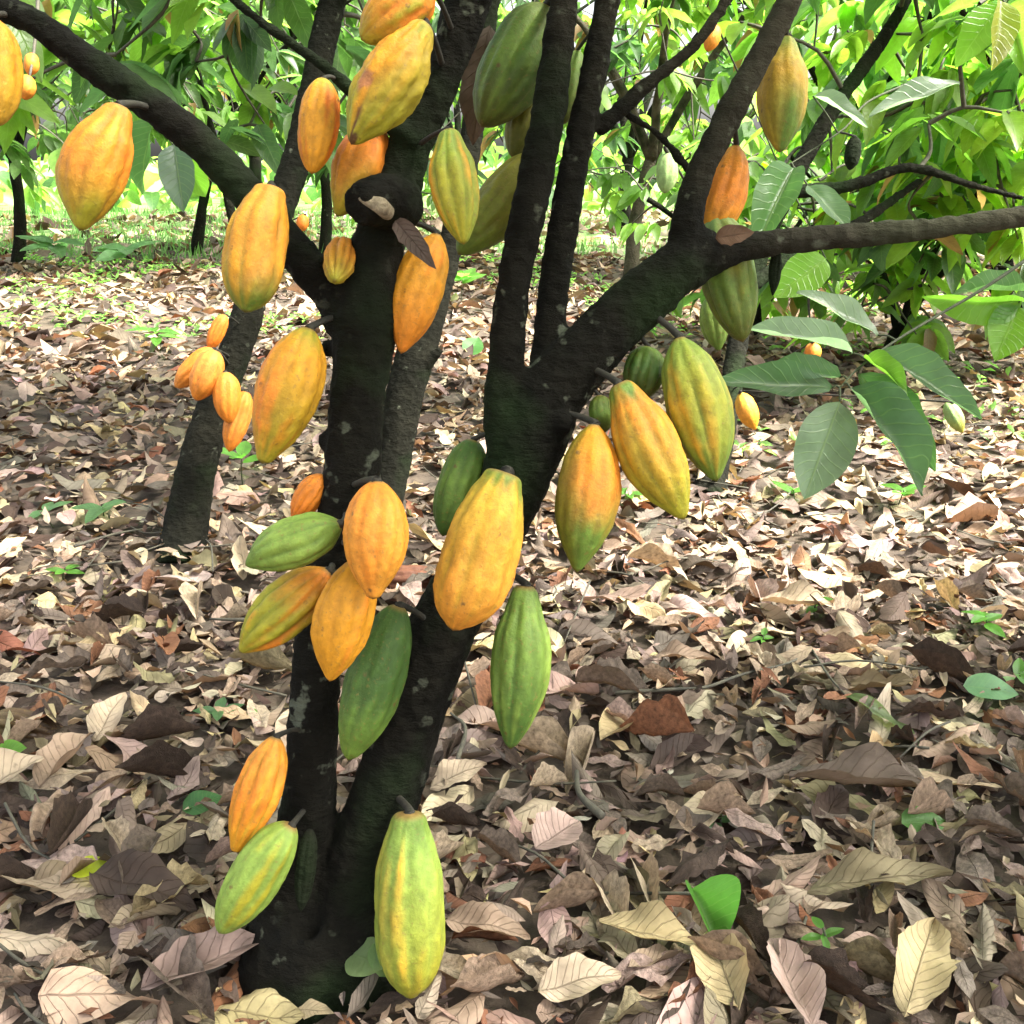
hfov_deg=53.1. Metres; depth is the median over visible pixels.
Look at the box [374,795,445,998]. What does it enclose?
cacao pod
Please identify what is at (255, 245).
cacao pod
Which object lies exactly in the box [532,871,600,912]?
dry leaf
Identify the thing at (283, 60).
cacao tree
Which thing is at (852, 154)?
cacao pod
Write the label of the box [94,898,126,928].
dry leaf
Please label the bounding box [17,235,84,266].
seedling
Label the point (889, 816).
dry leaf
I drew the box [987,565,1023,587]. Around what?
dry leaf
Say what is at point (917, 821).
fallen leaf
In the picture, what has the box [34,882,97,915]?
dry leaf
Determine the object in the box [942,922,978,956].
dry leaf
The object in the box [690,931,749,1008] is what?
dry leaf
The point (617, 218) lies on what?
cacao tree
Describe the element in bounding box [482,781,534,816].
dry leaf
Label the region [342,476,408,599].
cacao pod
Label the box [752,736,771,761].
dry leaf
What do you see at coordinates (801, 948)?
dry leaf
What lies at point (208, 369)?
cacao pod
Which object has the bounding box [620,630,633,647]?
dry leaf
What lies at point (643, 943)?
dry leaf
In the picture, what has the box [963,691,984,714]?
dry leaf
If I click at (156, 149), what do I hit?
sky
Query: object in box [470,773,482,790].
dry leaf
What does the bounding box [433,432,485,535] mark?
cacao pod
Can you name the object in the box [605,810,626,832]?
dry leaf
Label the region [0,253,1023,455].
ground cover
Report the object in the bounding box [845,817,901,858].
dry leaf
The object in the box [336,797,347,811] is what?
dry leaf
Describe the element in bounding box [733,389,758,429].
cacao pod
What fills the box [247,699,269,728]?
dry leaf
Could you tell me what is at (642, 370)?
cacao pod
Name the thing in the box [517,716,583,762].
dry leaf
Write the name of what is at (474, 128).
dead leaf
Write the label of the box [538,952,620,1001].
dry leaf
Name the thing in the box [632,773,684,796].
dry leaf
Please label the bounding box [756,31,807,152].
cacao pod
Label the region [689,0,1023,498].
cacao tree
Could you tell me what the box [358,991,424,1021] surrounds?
dry leaf
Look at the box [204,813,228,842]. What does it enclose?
dry leaf
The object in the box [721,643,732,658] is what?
dry leaf
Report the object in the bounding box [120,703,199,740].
dry leaf
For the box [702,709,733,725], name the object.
dry leaf
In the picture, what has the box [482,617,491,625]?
dry leaf
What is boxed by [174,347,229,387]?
cacao pod
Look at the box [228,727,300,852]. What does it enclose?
cacao pod
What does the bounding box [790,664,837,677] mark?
dry leaf
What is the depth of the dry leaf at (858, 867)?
1.28 m
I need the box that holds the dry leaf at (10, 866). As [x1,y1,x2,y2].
[0,854,34,890]
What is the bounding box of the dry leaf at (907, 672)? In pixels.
[902,667,916,678]
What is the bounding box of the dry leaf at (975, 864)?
[956,846,995,896]
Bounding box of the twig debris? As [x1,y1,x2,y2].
[0,390,1023,1023]
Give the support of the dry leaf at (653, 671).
on the leaf litter
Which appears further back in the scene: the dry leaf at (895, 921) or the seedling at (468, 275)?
the seedling at (468, 275)
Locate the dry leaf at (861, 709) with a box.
[855,695,875,728]
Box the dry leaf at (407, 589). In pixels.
[398,581,421,605]
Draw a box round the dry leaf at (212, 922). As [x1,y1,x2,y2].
[208,917,214,926]
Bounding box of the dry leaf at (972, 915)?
[952,886,978,918]
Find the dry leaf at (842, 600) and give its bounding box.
[831,591,860,611]
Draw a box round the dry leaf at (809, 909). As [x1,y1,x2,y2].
[803,881,826,913]
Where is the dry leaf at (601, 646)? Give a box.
[588,640,614,655]
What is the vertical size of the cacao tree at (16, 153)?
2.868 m
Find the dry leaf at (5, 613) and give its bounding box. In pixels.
[0,606,16,620]
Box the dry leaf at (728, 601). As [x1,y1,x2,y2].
[698,593,746,615]
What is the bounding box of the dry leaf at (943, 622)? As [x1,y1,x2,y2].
[925,614,949,628]
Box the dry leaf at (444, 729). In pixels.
[439,727,468,738]
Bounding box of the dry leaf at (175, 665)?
[160,661,199,672]
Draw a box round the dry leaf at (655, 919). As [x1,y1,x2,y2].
[599,900,695,945]
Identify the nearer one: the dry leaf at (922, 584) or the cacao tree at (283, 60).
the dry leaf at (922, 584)
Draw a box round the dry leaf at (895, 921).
[888,908,902,948]
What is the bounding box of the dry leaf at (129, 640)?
[116,633,142,651]
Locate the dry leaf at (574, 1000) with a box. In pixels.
[570,993,587,1005]
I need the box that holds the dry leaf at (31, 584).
[4,574,52,602]
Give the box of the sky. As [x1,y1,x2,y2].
[0,0,986,160]
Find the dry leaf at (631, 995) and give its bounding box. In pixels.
[599,986,668,1023]
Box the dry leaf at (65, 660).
[21,646,92,680]
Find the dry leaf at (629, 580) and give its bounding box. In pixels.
[622,574,632,584]
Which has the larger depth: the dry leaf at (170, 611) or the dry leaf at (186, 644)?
the dry leaf at (170, 611)
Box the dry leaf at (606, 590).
[599,581,615,599]
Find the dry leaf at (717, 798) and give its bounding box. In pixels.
[697,781,755,814]
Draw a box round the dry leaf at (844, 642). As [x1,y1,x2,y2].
[819,632,860,653]
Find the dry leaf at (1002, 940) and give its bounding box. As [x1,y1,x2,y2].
[967,922,1013,951]
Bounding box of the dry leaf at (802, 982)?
[766,938,825,1023]
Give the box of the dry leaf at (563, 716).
[542,709,578,737]
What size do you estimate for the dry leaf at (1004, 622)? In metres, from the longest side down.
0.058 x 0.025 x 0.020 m
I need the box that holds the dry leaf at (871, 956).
[844,935,895,983]
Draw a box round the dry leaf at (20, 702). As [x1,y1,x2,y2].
[11,693,39,707]
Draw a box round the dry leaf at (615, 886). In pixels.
[590,869,629,913]
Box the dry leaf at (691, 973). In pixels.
[668,960,710,1003]
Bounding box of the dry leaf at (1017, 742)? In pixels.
[1007,737,1023,757]
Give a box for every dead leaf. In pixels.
[392,218,436,269]
[459,25,494,144]
[716,224,753,245]
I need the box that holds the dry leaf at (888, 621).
[869,618,901,623]
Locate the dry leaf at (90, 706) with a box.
[81,699,101,710]
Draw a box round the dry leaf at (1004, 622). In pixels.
[991,618,1017,626]
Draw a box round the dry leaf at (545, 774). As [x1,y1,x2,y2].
[530,761,568,786]
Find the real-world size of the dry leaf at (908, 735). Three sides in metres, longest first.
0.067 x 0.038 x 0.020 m
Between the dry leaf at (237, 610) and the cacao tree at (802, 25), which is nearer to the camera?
the dry leaf at (237, 610)
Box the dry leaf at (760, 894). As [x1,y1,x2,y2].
[751,885,773,902]
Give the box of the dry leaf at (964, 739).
[944,734,988,748]
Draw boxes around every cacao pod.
[0,11,23,125]
[22,75,36,99]
[23,53,38,75]
[55,100,148,230]
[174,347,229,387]
[189,348,228,400]
[206,313,239,347]
[213,370,240,423]
[215,809,305,933]
[221,180,288,312]
[223,389,252,451]
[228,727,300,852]
[239,562,335,652]
[245,512,345,571]
[252,315,333,463]
[290,473,323,515]
[292,213,308,230]
[294,829,316,910]
[297,74,339,173]
[310,540,376,680]
[323,236,355,283]
[330,132,388,216]
[338,601,425,760]
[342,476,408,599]
[346,17,444,144]
[359,0,453,45]
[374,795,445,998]
[393,221,448,353]
[419,126,479,244]
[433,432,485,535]
[433,465,523,630]
[456,153,521,255]
[473,0,549,127]
[490,573,551,748]
[505,103,532,156]
[555,411,621,571]
[564,34,587,123]
[589,389,610,431]
[595,368,689,519]
[623,337,663,397]
[656,146,683,192]
[656,316,734,481]
[699,299,727,350]
[702,217,757,341]
[704,24,776,160]
[704,130,749,223]
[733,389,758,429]
[734,341,821,388]
[742,390,964,432]
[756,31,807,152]
[768,254,781,295]
[840,131,861,169]
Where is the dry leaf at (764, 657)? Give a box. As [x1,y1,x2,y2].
[746,642,772,668]
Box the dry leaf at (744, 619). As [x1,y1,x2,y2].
[733,618,760,624]
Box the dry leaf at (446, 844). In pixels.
[432,829,463,858]
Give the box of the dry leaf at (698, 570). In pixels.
[683,559,726,577]
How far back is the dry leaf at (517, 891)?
1.27 m
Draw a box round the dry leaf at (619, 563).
[615,552,624,575]
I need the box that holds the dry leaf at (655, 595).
[650,589,660,603]
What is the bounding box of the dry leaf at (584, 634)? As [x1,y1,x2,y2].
[563,626,588,636]
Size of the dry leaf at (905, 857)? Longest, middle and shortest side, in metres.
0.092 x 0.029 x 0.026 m
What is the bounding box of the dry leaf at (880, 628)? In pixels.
[866,622,895,634]
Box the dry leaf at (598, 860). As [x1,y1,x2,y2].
[571,851,635,879]
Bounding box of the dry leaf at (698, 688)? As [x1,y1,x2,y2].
[680,679,702,694]
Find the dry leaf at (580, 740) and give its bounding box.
[565,725,594,794]
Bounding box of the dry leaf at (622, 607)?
[610,586,629,613]
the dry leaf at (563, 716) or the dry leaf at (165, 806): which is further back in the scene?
the dry leaf at (563, 716)
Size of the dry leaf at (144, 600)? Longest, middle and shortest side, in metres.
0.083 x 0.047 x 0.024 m
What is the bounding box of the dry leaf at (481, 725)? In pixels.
[469,717,492,727]
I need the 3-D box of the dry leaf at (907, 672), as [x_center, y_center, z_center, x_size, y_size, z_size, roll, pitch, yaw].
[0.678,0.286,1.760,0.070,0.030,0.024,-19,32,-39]
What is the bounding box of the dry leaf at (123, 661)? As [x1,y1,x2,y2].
[109,648,133,671]
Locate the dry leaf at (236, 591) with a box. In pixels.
[232,586,244,604]
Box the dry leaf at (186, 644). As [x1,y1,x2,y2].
[174,636,207,652]
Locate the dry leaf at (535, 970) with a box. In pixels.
[506,946,554,983]
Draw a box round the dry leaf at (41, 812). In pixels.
[29,786,73,840]
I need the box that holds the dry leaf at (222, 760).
[200,754,227,765]
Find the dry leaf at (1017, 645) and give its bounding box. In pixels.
[1007,635,1023,651]
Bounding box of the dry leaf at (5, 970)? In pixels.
[0,964,21,988]
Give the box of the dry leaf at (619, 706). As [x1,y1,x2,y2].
[605,696,633,720]
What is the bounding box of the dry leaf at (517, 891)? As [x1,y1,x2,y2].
[503,878,524,910]
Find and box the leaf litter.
[0,207,1023,1023]
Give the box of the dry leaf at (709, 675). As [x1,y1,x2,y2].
[703,667,716,689]
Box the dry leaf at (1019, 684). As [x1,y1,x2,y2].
[998,675,1023,689]
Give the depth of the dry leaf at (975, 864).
1.32 m
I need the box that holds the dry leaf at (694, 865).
[666,837,732,887]
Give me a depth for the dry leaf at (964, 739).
1.55 m
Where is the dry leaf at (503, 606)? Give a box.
[500,602,506,610]
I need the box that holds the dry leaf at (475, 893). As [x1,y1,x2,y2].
[444,870,491,901]
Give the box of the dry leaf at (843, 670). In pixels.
[834,666,854,675]
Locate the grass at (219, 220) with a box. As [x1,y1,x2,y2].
[0,203,984,268]
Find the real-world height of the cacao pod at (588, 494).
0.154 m
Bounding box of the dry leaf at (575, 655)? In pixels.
[567,647,589,666]
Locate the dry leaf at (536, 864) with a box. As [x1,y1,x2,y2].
[525,856,571,871]
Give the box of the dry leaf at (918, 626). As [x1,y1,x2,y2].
[908,617,924,636]
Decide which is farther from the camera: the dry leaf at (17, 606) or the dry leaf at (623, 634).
the dry leaf at (17, 606)
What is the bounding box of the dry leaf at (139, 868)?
[89,848,196,911]
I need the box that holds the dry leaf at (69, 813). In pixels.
[46,790,92,854]
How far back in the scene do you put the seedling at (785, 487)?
2.73 m
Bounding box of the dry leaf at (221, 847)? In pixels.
[205,836,231,862]
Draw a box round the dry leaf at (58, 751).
[32,732,92,787]
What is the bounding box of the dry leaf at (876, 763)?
[789,742,921,786]
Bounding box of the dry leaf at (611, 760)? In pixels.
[588,754,631,766]
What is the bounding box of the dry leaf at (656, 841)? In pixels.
[631,834,676,852]
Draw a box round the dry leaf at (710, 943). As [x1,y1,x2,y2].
[688,929,780,1001]
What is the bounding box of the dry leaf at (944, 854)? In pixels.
[921,823,954,868]
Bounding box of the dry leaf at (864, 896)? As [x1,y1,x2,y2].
[853,884,873,923]
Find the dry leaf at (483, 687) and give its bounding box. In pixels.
[475,669,492,707]
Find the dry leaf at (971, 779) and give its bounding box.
[957,773,977,792]
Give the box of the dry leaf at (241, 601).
[237,596,245,604]
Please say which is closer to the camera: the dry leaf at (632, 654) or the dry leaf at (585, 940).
the dry leaf at (585, 940)
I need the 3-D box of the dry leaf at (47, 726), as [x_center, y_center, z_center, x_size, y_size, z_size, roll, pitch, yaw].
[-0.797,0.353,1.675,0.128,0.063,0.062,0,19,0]
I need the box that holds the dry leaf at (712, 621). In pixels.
[690,617,719,633]
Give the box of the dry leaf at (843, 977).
[804,945,885,1013]
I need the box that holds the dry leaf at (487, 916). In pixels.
[445,900,530,939]
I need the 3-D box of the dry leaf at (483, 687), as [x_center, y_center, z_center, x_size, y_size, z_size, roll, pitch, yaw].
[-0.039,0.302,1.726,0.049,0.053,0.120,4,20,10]
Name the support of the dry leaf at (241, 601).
on the leaf litter
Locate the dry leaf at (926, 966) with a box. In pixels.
[893,917,960,1016]
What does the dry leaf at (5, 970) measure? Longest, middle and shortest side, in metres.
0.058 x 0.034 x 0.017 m
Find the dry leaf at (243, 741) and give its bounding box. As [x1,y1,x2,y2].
[234,738,257,748]
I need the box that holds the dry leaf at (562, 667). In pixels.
[551,661,577,683]
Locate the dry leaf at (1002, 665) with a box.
[997,654,1012,670]
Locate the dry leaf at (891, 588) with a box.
[874,579,902,597]
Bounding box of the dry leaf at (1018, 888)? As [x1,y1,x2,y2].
[985,881,1023,895]
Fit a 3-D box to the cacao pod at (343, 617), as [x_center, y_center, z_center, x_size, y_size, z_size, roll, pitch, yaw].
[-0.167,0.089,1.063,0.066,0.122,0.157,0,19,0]
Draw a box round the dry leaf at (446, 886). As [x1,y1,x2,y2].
[443,876,449,892]
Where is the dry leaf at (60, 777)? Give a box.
[25,767,96,789]
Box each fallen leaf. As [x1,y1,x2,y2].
[0,739,25,752]
[72,855,105,877]
[183,790,221,814]
[345,937,382,976]
[368,943,385,976]
[462,337,483,354]
[685,874,740,931]
[845,693,918,745]
[902,806,945,831]
[963,673,1018,699]
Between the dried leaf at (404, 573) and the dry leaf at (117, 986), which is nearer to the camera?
the dry leaf at (117, 986)
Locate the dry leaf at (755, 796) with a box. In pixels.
[747,787,785,804]
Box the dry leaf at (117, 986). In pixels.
[107,979,125,993]
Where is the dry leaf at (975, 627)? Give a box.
[970,623,983,631]
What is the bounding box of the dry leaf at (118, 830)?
[102,815,129,850]
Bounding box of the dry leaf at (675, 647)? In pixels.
[653,639,714,660]
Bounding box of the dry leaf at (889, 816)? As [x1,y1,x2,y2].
[866,804,903,827]
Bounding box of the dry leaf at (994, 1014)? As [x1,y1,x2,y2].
[977,1005,1023,1023]
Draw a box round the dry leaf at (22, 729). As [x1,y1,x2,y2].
[7,716,41,741]
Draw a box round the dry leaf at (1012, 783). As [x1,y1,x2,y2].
[994,772,1023,801]
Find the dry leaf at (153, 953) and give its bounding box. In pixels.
[118,936,168,960]
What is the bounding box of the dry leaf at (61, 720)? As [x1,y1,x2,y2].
[42,696,67,726]
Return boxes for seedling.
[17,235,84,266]
[28,501,72,527]
[44,564,84,579]
[71,499,125,523]
[91,241,161,272]
[125,327,182,357]
[193,697,243,728]
[221,441,257,484]
[455,268,486,300]
[622,488,641,498]
[709,814,730,827]
[750,628,773,642]
[772,481,800,514]
[801,917,843,947]
[806,596,833,617]
[880,483,925,513]
[961,610,1005,637]
[1003,658,1023,698]
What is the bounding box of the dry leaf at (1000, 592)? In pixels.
[989,580,1011,606]
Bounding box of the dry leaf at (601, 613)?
[566,608,607,617]
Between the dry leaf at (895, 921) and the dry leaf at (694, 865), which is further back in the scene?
the dry leaf at (694, 865)
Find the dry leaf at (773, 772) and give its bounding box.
[751,754,806,779]
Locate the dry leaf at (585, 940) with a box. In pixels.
[554,931,604,954]
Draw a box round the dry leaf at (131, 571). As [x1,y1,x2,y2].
[128,567,137,574]
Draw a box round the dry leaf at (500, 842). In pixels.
[477,824,523,872]
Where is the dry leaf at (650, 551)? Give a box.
[626,538,684,572]
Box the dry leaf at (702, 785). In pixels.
[683,778,715,793]
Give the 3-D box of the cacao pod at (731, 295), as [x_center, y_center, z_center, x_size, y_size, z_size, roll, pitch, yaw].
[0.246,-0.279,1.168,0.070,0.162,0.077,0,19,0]
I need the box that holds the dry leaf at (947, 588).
[933,577,959,609]
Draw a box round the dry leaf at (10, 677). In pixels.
[0,672,22,681]
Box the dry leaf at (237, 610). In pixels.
[220,603,247,617]
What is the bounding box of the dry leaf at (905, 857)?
[881,855,911,875]
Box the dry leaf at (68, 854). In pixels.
[21,844,97,868]
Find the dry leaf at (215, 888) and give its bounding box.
[209,879,223,898]
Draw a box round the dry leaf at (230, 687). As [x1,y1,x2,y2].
[218,674,242,697]
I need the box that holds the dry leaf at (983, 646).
[975,635,1007,656]
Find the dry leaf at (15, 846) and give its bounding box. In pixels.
[0,839,44,853]
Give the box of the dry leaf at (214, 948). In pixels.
[140,926,258,989]
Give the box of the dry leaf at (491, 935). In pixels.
[452,926,517,941]
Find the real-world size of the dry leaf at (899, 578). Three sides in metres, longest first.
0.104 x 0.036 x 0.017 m
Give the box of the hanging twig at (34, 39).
[29,0,39,75]
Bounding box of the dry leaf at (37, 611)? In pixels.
[26,604,43,616]
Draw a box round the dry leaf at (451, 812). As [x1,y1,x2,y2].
[432,801,479,825]
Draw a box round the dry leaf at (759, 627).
[751,622,808,638]
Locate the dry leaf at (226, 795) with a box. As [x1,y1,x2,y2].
[194,782,233,805]
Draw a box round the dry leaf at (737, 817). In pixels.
[723,808,793,853]
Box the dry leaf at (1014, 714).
[992,705,1023,727]
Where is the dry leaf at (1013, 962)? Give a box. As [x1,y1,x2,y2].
[999,950,1023,984]
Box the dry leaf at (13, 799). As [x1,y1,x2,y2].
[0,787,36,812]
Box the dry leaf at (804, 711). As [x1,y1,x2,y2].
[795,699,816,724]
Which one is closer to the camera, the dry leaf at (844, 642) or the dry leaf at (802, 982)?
the dry leaf at (802, 982)
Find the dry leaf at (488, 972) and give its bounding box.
[450,951,524,991]
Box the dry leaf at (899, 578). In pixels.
[884,575,916,583]
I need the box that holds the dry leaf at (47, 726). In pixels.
[0,708,60,738]
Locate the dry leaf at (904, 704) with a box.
[891,693,910,706]
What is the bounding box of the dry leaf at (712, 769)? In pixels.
[700,763,721,775]
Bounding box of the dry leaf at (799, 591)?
[760,579,832,606]
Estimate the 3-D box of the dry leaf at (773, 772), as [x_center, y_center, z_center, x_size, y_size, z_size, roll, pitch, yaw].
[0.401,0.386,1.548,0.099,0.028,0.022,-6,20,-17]
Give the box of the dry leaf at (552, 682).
[547,669,553,694]
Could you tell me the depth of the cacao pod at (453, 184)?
0.99 m
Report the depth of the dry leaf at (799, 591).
2.03 m
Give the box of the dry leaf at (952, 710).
[895,696,963,719]
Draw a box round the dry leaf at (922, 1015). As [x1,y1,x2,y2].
[877,996,934,1022]
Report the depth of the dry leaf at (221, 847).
1.32 m
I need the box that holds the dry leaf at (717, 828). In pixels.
[704,822,725,865]
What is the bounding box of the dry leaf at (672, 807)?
[666,799,691,832]
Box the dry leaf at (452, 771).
[430,759,486,790]
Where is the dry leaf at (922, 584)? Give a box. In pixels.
[916,579,926,594]
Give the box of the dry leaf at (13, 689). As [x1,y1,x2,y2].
[5,682,34,694]
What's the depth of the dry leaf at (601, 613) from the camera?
2.01 m
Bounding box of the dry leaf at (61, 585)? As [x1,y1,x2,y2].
[51,580,65,588]
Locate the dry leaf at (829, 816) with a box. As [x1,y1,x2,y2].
[801,802,874,843]
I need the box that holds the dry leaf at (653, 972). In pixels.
[601,950,691,992]
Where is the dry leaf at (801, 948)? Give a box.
[779,939,804,954]
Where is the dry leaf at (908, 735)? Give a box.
[890,724,914,740]
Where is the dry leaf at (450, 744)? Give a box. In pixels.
[442,729,462,758]
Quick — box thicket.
[0,104,915,213]
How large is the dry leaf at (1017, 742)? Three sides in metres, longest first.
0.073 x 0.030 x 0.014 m
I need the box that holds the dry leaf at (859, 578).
[842,574,864,582]
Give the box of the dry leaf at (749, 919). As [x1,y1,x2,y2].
[734,902,770,961]
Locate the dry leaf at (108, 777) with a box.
[89,769,127,792]
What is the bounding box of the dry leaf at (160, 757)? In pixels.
[115,740,201,777]
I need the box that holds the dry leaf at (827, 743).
[822,723,839,761]
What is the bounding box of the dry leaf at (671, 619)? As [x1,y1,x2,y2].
[644,614,691,626]
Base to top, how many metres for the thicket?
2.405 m
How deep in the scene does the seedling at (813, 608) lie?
2.03 m
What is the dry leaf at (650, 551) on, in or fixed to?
on the leaf litter
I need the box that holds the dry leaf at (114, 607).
[91,594,145,622]
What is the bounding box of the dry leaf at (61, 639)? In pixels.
[57,632,65,653]
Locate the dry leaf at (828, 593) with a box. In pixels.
[815,589,835,602]
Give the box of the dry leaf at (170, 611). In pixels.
[158,604,180,618]
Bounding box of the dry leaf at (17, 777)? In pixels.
[0,774,27,784]
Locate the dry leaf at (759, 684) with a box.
[751,670,772,704]
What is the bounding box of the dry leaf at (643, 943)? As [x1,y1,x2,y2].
[635,936,652,948]
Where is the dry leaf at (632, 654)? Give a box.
[626,645,642,659]
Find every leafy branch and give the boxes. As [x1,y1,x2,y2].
[130,119,208,212]
[722,259,1023,498]
[751,76,959,297]
[922,269,1023,361]
[955,0,1023,75]
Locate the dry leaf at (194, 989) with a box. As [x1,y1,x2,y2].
[136,932,214,1020]
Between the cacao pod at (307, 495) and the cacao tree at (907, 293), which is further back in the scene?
the cacao tree at (907, 293)
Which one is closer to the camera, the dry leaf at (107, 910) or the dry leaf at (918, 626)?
the dry leaf at (107, 910)
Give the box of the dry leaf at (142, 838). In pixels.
[118,823,161,898]
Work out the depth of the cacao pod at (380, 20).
0.98 m
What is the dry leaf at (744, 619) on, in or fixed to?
on the leaf litter
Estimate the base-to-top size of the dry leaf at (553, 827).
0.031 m
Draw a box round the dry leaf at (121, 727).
[116,724,127,731]
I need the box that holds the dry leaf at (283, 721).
[275,716,287,724]
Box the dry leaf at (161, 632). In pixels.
[156,627,167,639]
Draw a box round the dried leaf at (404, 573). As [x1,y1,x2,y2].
[387,565,432,588]
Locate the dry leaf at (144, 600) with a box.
[137,590,148,617]
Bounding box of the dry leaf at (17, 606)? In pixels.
[3,599,23,621]
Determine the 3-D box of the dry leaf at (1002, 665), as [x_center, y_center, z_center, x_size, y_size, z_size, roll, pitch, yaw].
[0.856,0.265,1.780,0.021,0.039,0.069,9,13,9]
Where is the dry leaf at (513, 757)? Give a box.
[500,747,534,780]
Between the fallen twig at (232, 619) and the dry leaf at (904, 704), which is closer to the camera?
the dry leaf at (904, 704)
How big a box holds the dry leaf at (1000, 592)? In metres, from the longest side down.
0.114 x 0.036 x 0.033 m
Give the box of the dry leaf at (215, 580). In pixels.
[209,572,221,585]
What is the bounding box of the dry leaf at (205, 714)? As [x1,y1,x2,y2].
[197,703,210,723]
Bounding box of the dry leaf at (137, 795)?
[122,779,146,808]
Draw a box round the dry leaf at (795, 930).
[785,921,836,948]
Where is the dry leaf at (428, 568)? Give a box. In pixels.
[421,566,434,574]
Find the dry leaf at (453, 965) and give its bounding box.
[438,952,466,978]
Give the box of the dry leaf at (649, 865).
[630,851,659,901]
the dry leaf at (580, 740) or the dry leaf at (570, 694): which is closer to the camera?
the dry leaf at (580, 740)
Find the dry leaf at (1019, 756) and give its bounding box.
[1012,747,1023,772]
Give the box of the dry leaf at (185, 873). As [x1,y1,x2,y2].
[130,858,207,916]
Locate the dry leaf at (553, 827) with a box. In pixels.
[532,807,582,849]
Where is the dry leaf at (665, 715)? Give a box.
[620,695,693,736]
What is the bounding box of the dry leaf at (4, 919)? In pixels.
[0,912,10,932]
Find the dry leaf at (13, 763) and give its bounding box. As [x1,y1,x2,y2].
[0,748,43,783]
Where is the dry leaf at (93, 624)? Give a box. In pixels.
[70,612,112,643]
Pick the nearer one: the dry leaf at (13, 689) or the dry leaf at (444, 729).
the dry leaf at (444, 729)
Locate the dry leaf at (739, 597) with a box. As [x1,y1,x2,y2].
[735,593,766,618]
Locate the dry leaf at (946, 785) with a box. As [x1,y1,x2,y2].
[895,757,959,812]
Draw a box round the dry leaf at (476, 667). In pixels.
[462,656,490,676]
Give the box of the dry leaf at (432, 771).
[425,767,437,784]
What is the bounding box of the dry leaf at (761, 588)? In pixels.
[748,574,778,602]
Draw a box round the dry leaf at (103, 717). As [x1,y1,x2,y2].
[86,692,126,742]
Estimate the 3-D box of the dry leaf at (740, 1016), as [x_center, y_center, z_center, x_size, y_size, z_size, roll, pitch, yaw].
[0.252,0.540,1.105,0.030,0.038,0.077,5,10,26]
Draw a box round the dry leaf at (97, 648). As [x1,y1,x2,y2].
[90,641,105,666]
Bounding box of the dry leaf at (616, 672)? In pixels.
[575,656,651,696]
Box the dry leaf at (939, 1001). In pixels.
[932,970,954,1011]
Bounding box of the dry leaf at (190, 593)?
[179,580,202,619]
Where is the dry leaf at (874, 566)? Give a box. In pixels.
[851,558,890,577]
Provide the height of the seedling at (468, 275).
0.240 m
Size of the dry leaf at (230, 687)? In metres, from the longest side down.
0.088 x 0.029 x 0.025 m
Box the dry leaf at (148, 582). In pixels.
[142,569,159,591]
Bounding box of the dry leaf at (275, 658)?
[229,645,291,671]
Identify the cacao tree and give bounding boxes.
[0,0,461,563]
[0,0,1023,1023]
[0,5,234,262]
[20,0,367,222]
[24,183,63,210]
[36,10,225,178]
[54,9,356,189]
[56,0,359,254]
[153,0,495,254]
[304,0,628,255]
[381,0,499,503]
[431,0,886,275]
[497,0,815,230]
[602,0,988,226]
[620,116,915,342]
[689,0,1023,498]
[768,82,1019,356]
[796,0,1013,269]
[839,1,943,73]
[842,62,1023,361]
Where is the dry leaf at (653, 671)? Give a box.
[638,662,674,686]
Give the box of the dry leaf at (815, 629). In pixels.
[801,624,832,636]
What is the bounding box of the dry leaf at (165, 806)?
[135,801,180,818]
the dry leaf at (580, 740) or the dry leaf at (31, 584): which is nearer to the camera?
the dry leaf at (580, 740)
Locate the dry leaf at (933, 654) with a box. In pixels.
[902,637,974,683]
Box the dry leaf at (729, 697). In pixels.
[722,684,737,704]
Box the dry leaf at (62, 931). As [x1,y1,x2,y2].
[44,919,75,941]
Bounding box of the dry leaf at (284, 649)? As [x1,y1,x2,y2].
[279,644,290,653]
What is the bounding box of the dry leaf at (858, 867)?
[807,847,952,894]
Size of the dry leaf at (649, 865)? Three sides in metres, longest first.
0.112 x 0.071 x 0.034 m
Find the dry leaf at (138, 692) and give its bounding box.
[126,690,147,698]
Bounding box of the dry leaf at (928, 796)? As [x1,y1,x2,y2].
[908,776,953,814]
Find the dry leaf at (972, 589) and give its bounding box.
[958,580,991,599]
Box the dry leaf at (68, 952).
[13,941,98,983]
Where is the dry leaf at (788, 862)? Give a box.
[757,849,832,869]
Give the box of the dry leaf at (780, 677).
[769,675,788,679]
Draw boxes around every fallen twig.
[73,527,151,547]
[209,618,244,621]
[450,712,466,758]
[574,769,604,819]
[615,658,797,694]
[811,646,848,698]
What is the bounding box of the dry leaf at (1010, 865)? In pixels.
[1000,859,1023,878]
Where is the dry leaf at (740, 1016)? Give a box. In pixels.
[730,991,758,1023]
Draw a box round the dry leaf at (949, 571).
[935,567,959,578]
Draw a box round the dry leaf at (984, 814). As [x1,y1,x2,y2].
[960,803,1023,836]
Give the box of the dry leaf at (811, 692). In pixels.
[802,685,816,700]
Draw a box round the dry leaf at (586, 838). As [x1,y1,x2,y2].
[572,831,595,847]
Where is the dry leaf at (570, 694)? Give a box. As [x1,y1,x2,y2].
[545,685,580,697]
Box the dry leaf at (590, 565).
[584,558,597,577]
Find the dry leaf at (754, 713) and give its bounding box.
[742,707,781,718]

